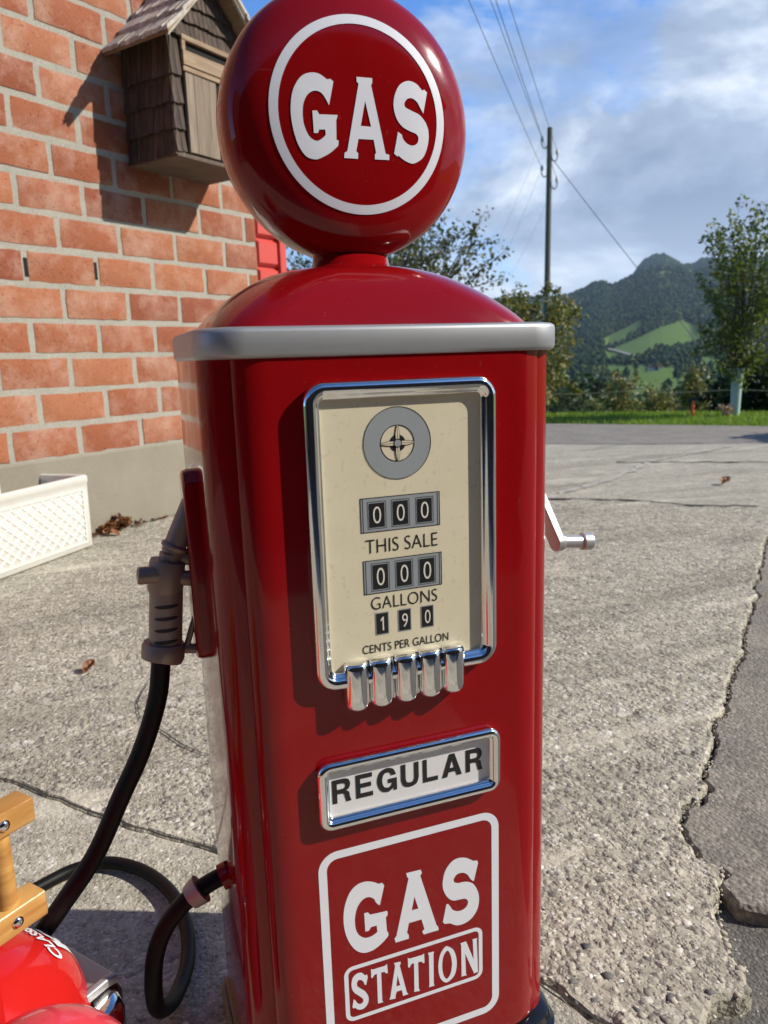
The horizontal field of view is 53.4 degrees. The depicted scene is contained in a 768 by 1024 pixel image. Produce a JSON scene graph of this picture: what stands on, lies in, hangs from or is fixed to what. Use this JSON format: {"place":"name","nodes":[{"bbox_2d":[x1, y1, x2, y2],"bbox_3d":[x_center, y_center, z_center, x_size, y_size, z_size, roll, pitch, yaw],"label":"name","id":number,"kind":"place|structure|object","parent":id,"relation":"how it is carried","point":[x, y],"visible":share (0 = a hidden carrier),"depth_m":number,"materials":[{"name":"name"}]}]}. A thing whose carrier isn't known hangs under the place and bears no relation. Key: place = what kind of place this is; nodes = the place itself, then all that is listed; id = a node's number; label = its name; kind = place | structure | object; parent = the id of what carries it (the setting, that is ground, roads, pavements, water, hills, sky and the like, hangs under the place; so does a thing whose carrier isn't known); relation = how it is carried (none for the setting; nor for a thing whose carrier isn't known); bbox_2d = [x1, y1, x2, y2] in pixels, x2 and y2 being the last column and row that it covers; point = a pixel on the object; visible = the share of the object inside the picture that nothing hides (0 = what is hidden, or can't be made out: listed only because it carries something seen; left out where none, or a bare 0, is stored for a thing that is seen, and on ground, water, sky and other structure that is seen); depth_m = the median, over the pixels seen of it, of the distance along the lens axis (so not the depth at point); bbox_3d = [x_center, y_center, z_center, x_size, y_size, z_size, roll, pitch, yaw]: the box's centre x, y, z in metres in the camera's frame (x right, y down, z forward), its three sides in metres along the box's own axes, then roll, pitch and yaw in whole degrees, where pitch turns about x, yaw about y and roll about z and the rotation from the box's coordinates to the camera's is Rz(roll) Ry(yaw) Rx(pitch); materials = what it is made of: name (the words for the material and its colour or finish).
{"place":"outdoors","nodes":[
{"label":"outdoors","id":0,"kind":"place"},
{"bbox_2d":[0,782,592,1023],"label":"yard slab","id":1,"kind":"structure","parent":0,"point":[111,919],"depth_m":1.16,"materials":[{"name":"concrete"}]},
{"bbox_2d":[0,790,126,1023],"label":"pedal fire truck","id":2,"kind":"object","parent":1,"relation":"on","point":[45,978],"visible":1,"depth_m":0.69,"materials":[{"name":"red metal"}]},
{"bbox_2d":[0,778,611,1023],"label":"slab crack","id":3,"kind":"object","parent":1,"relation":"on","point":[543,982],"visible":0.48,"depth_m":1.33,"materials":[{"name":"grey concrete"}]},
{"bbox_2d":[32,0,594,1023],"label":"gas pump","id":4,"kind":"object","parent":1,"relation":"on","point":[364,524],"visible":0.99,"depth_m":0.74,"materials":[{"name":"red metal"}]},
{"bbox_2d":[0,499,767,1023],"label":"yard slab","id":5,"kind":"structure","parent":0,"point":[68,727],"depth_m":1.76,"materials":[{"name":"concrete"}]},
{"bbox_2d":[0,474,91,579],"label":"planter trough","id":6,"kind":"object","parent":5,"relation":"on","point":[47,519],"visible":0.91,"depth_m":3.19,"materials":[{"name":"white plastic"}]},
{"bbox_2d":[82,659,94,672],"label":"dry leaf","id":7,"kind":"object","parent":5,"relation":"on","point":[88,665],"visible":1,"depth_m":2.07,"materials":[{"name":"brown plant"}]},
{"bbox_2d":[91,512,167,535],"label":"leaf litter","id":8,"kind":"object","parent":5,"relation":"on","point":[121,523],"visible":0.88,"depth_m":3.81,"materials":[{"name":"brown plant"}]},
{"bbox_2d":[136,680,207,753],"bbox_3d":[-0.483,0.479,1.761,0.119,0.001,0.560,-11,15,-38],"label":"slab crack","id":9,"kind":"object","parent":5,"relation":"on","point":[160,729],"visible":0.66,"depth_m":1.70,"materials":[{"name":"grey concrete"}]},
{"bbox_2d":[612,1009,637,1023],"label":"stone","id":10,"kind":"object","parent":5,"relation":"on","point":[621,1017],"visible":1,"depth_m":0.94,"materials":[{"name":"stone"}]},
{"bbox_2d":[548,498,756,505],"bbox_3d":[1.408,-0.054,4.104,1.098,0.001,0.114,3,13,25],"label":"slab crack","id":11,"kind":"object","parent":5,"relation":"on","point":[647,501],"visible":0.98,"depth_m":4.13,"materials":[{"name":"grey concrete"}]},
{"bbox_2d":[540,506,767,1023],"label":"pebbles","id":12,"kind":"object","parent":5,"relation":"on","point":[647,992],"visible":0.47,"depth_m":1.08,"materials":[{"name":"grey gravel"}]},
{"bbox_2d":[659,1014,673,1023],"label":"stone","id":13,"kind":"object","parent":5,"relation":"on","point":[666,1019],"visible":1,"depth_m":0.94,"materials":[{"name":"stone"}]},
{"bbox_2d":[241,0,767,298],"label":"sky","id":14,"kind":"structure","parent":0,"point":[656,110],"materials":[{"name":"blue"}]},
{"bbox_2d":[545,444,767,506],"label":"yard slab","id":15,"kind":"structure","parent":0,"point":[692,479],"depth_m":5.10,"materials":[{"name":"concrete"}]},
{"bbox_2d":[547,462,649,499],"bbox_3d":[1.426,-0.213,4.914,0.136,0.001,1.782,7,14,38],"label":"pale joint","id":16,"kind":"object","parent":15,"relation":"on","point":[605,480],"visible":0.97,"depth_m":4.82,"materials":[{"name":"grey concrete"}]},
{"bbox_2d":[546,443,702,443],"bbox_3d":[1.799,-0.610,6.814,1.971,0.001,0.087,1,12,15],"label":"slab crack","id":17,"kind":"object","parent":15,"relation":"on","point":[671,443],"visible":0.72,"depth_m":6.60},
{"bbox_2d":[619,461,760,462],"bbox_3d":[2.843,-0.354,5.380,2.303,0.001,0.083,1,12,14],"label":"slab crack","id":18,"kind":"object","parent":15,"relation":"on","point":[699,461],"visible":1,"depth_m":5.53,"materials":[{"name":"grey concrete"}]},
{"bbox_2d":[650,445,732,460],"bbox_3d":[2.435,-0.462,5.987,1.258,0.001,0.080,-11,14,-38],"label":"pale joint","id":19,"kind":"object","parent":15,"relation":"on","point":[690,453],"visible":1,"depth_m":5.98,"materials":[{"name":"grey concrete"}]},
{"bbox_2d":[720,476,730,483],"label":"dry leaf","id":20,"kind":"object","parent":15,"relation":"on","point":[724,479],"visible":1,"depth_m":4.60,"materials":[{"name":"brown plant"}]},
{"bbox_2d":[546,423,767,444],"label":"road","id":21,"kind":"structure","parent":0,"point":[599,434],"depth_m":7.47,"materials":[{"name":"grey asphalt"}]},
{"bbox_2d":[546,270,767,425],"bbox_3d":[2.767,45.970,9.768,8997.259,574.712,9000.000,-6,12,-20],"label":"terrain","id":22,"kind":"structure","parent":0,"point":[672,333],"depth_m":652.82,"materials":[{"name":"green plant"}]},
{"bbox_2d":[286,205,513,292],"bbox_3d":[-0.092,-3.343,12.600,4.445,3.707,4.116,3,12,22],"label":"apple tree","id":23,"kind":"object","parent":22,"relation":"on","point":[399,260],"visible":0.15,"depth_m":12.04,"materials":[{"name":"green plant"}]},
{"bbox_2d":[494,281,589,407],"bbox_3d":[1.897,-2.211,10.483,1.805,1.828,1.662,-6,12,-20],"label":"yellowing tree","id":24,"kind":"object","parent":22,"relation":"on","point":[559,311],"visible":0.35,"depth_m":10.29,"materials":[{"name":"green plant"}]},
{"bbox_2d":[540,127,558,411],"bbox_3d":[5.684,-7.669,26.406,0.612,10.443,0.245,1,12,13],"label":"utility pole","id":25,"kind":"object","parent":22,"relation":"on","point":[549,187],"visible":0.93,"depth_m":25.81,"materials":[{"name":"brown wood"}]},
{"bbox_2d":[469,1,541,166],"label":"power line","id":26,"kind":"object","parent":25,"relation":"attached to","point":[501,76],"visible":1,"depth_m":16.83,"materials":[{"name":"metal"}]},
{"bbox_2d":[490,0,541,137],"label":"power line","id":27,"kind":"object","parent":25,"relation":"attached to","point":[513,62],"visible":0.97,"depth_m":18.35,"materials":[{"name":"metal"}]},
{"bbox_2d":[495,0,556,178],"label":"power line","id":28,"kind":"object","parent":25,"relation":"attached to","point":[523,82],"visible":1,"depth_m":15.99,"materials":[{"name":"metal"}]},
{"bbox_2d":[508,0,556,149],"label":"power line","id":29,"kind":"object","parent":25,"relation":"attached to","point":[530,69],"visible":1,"depth_m":17.72,"materials":[{"name":"metal"}]},
{"bbox_2d":[551,157,722,373],"bbox_3d":[8.215,-7.091,23.475,0.022,8.888,7.844,-11,15,-39],"label":"power line","id":30,"kind":"object","parent":25,"relation":"attached to","point":[632,261],"visible":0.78,"depth_m":23.84,"materials":[{"name":"metal"}]},
{"bbox_2d":[546,385,598,413],"bbox_3d":[5.969,-3.317,25.115,1.625,1.664,2.172,-16,18,-51],"label":"shrub","id":31,"kind":"object","parent":22,"relation":"on","point":[569,403],"visible":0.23,"depth_m":25.03,"materials":[{"name":"green plant"}]},
{"bbox_2d":[556,394,601,413],"bbox_3d":[7.396,-3.691,28.884,2.445,1.755,2.499,-6,12,-20],"label":"shrub","id":32,"kind":"object","parent":22,"relation":"on","point":[577,407],"visible":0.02,"depth_m":28.78,"materials":[{"name":"green plant"}]},
{"bbox_2d":[548,368,613,412],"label":"valley tree","id":33,"kind":"object","parent":22,"relation":"on","point":[596,387],"visible":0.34,"depth_m":43.71,"materials":[{"name":"green plant"}]},
{"bbox_2d":[579,396,625,413],"bbox_3d":[6.565,-2.904,22.886,1.338,1.160,1.590,7,15,38],"label":"shrub","id":34,"kind":"object","parent":22,"relation":"on","point":[596,406],"visible":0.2,"depth_m":22.72,"materials":[{"name":"green plant"}]},
{"bbox_2d":[578,372,638,401],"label":"valley tree","id":35,"kind":"object","parent":22,"relation":"on","point":[588,375],"visible":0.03,"depth_m":56.62,"materials":[{"name":"green plant"}]},
{"bbox_2d":[606,348,634,355],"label":"lane","id":36,"kind":"structure","parent":22,"relation":"on","point":[619,351],"depth_m":656.23,"materials":[{"name":"grey asphalt"}]},
{"bbox_2d":[602,369,646,412],"bbox_3d":[6.232,-2.919,19.930,1.271,1.614,1.260,-6,12,-20],"label":"shrub","id":37,"kind":"object","parent":22,"relation":"on","point":[618,402],"visible":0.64,"depth_m":19.70,"materials":[{"name":"green plant"}]},
{"bbox_2d":[492,252,767,393],"bbox_3d":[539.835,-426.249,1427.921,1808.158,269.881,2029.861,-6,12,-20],"label":"forest","id":38,"kind":"object","parent":22,"relation":"on","point":[620,304],"visible":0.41,"depth_m":960.88,"materials":[{"name":"green plant"}]},
{"bbox_2d":[604,384,676,407],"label":"valley tree","id":39,"kind":"object","parent":22,"relation":"on","point":[639,395],"visible":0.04,"depth_m":48.93,"materials":[{"name":"green plant"}]},
{"bbox_2d":[626,394,661,412],"bbox_3d":[8.261,-3.143,24.568,1.756,1.357,2.032,-6,12,-20],"label":"shrub","id":40,"kind":"object","parent":22,"relation":"on","point":[635,403],"visible":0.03,"depth_m":24.36,"materials":[{"name":"green plant"}]},
{"bbox_2d":[648,362,662,370],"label":"farmhouse","id":41,"kind":"object","parent":22,"relation":"on","point":[651,366],"visible":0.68,"depth_m":438.23,"materials":[{"name":"grey"}]},
{"bbox_2d":[546,409,767,425],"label":"grass","id":42,"kind":"structure","parent":22,"relation":"on","point":[632,415],"depth_m":9.13,"materials":[{"name":"green plant"}]},
{"bbox_2d":[547,390,767,394],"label":"wire fence","id":43,"kind":"object","parent":22,"relation":"on","point":[661,392],"visible":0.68,"depth_m":10.42,"materials":[{"name":"grey metal"}]},
{"bbox_2d":[635,379,680,412],"bbox_3d":[6.703,-2.609,18.686,1.160,1.269,1.343,-10,14,-36],"label":"shrub","id":44,"kind":"object","parent":22,"relation":"on","point":[651,404],"visible":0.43,"depth_m":18.59,"materials":[{"name":"green plant"}]},
{"bbox_2d":[645,382,693,406],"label":"valley tree","id":45,"kind":"object","parent":22,"relation":"on","point":[665,386],"visible":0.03,"depth_m":51.40,"materials":[{"name":"green plant"}]},
{"bbox_2d":[657,388,690,411],"bbox_3d":[8.562,-2.962,22.402,1.267,1.395,1.428,9,16,43],"label":"shrub","id":46,"kind":"object","parent":22,"relation":"on","point":[679,407],"visible":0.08,"depth_m":22.12,"materials":[{"name":"green plant"}]},
{"bbox_2d":[691,400,694,415],"bbox_3d":[3.735,-1.231,9.223,0.032,0.242,0.032,-6,12,-20],"label":"marker stake","id":47,"kind":"object","parent":22,"relation":"on","point":[692,407],"visible":0.66,"depth_m":9.21,"materials":[{"name":"orange paint"}]},
{"bbox_2d":[678,359,715,411],"bbox_3d":[6.778,-2.568,16.486,0.956,1.472,0.979,-6,12,-20],"label":"shrub","id":48,"kind":"object","parent":22,"relation":"on","point":[683,398],"visible":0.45,"depth_m":16.42,"materials":[{"name":"green plant"}]},
{"bbox_2d":[675,368,729,406],"bbox_3d":[16.616,-5.713,38.180,4.724,3.850,4.270,-6,12,-20],"label":"valley tree","id":49,"kind":"object","parent":22,"relation":"on","point":[680,382],"visible":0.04,"depth_m":37.86,"materials":[{"name":"green plant"}]},
{"bbox_2d":[715,404,733,415],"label":"flowering plant","id":50,"kind":"object","parent":22,"relation":"on","point":[724,409],"visible":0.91,"depth_m":9.15,"materials":[{"name":"green plant"}]},
{"bbox_2d":[686,344,767,413],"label":"dark shrub","id":51,"kind":"object","parent":22,"relation":"on","point":[752,401],"visible":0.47,"depth_m":12.24,"materials":[{"name":"green plant"}]},
{"bbox_2d":[688,194,767,392],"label":"young tree","id":52,"kind":"object","parent":22,"relation":"on","point":[734,335],"visible":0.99,"depth_m":8.94,"materials":[{"name":"green plant"}]},
{"bbox_2d":[730,368,744,415],"bbox_3d":[4.280,-1.448,9.272,0.170,0.595,0.170,-6,12,-20],"label":"tree guard","id":53,"kind":"object","parent":22,"relation":"on","point":[736,391],"visible":0.73,"depth_m":9.23,"materials":[{"name":"plastic"}]},
{"bbox_2d":[681,567,767,1023],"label":"yard","id":54,"kind":"structure","parent":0,"point":[750,944],"depth_m":1.07,"materials":[{"name":"concrete"}]},
{"bbox_2d":[0,0,257,533],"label":"brick wall","id":55,"kind":"structure","parent":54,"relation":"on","point":[118,273],"depth_m":3.64,"materials":[{"name":"brick"}]},
{"bbox_2d":[102,0,250,184],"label":"wooden wall box","id":56,"kind":"object","parent":55,"relation":"attached to","point":[174,55],"visible":0.79,"depth_m":3.64,"materials":[{"name":"brown wood"}]},
{"bbox_2d":[183,72,220,160],"bbox_3d":[-0.879,-1.910,3.695,0.019,0.350,0.199,6,14,33],"label":"door","id":57,"kind":"structure","parent":56,"relation":"in","point":[199,93],"depth_m":3.68,"materials":[{"name":"brown wood"}]},
{"bbox_2d":[254,218,286,280],"bbox_3d":[-0.701,-1.562,4.687,0.052,1.865,0.253,6,14,33],"label":"window shutter","id":58,"kind":"object","parent":55,"relation":"attached to","point":[271,254],"depth_m":4.66,"materials":[{"name":"red paint"}]},
{"bbox_2d":[681,539,767,926],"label":"asphalt patch","id":59,"kind":"object","parent":54,"relation":"on","point":[727,829],"visible":0.85,"depth_m":1.42,"materials":[{"name":"grey asphalt"}]}
]}

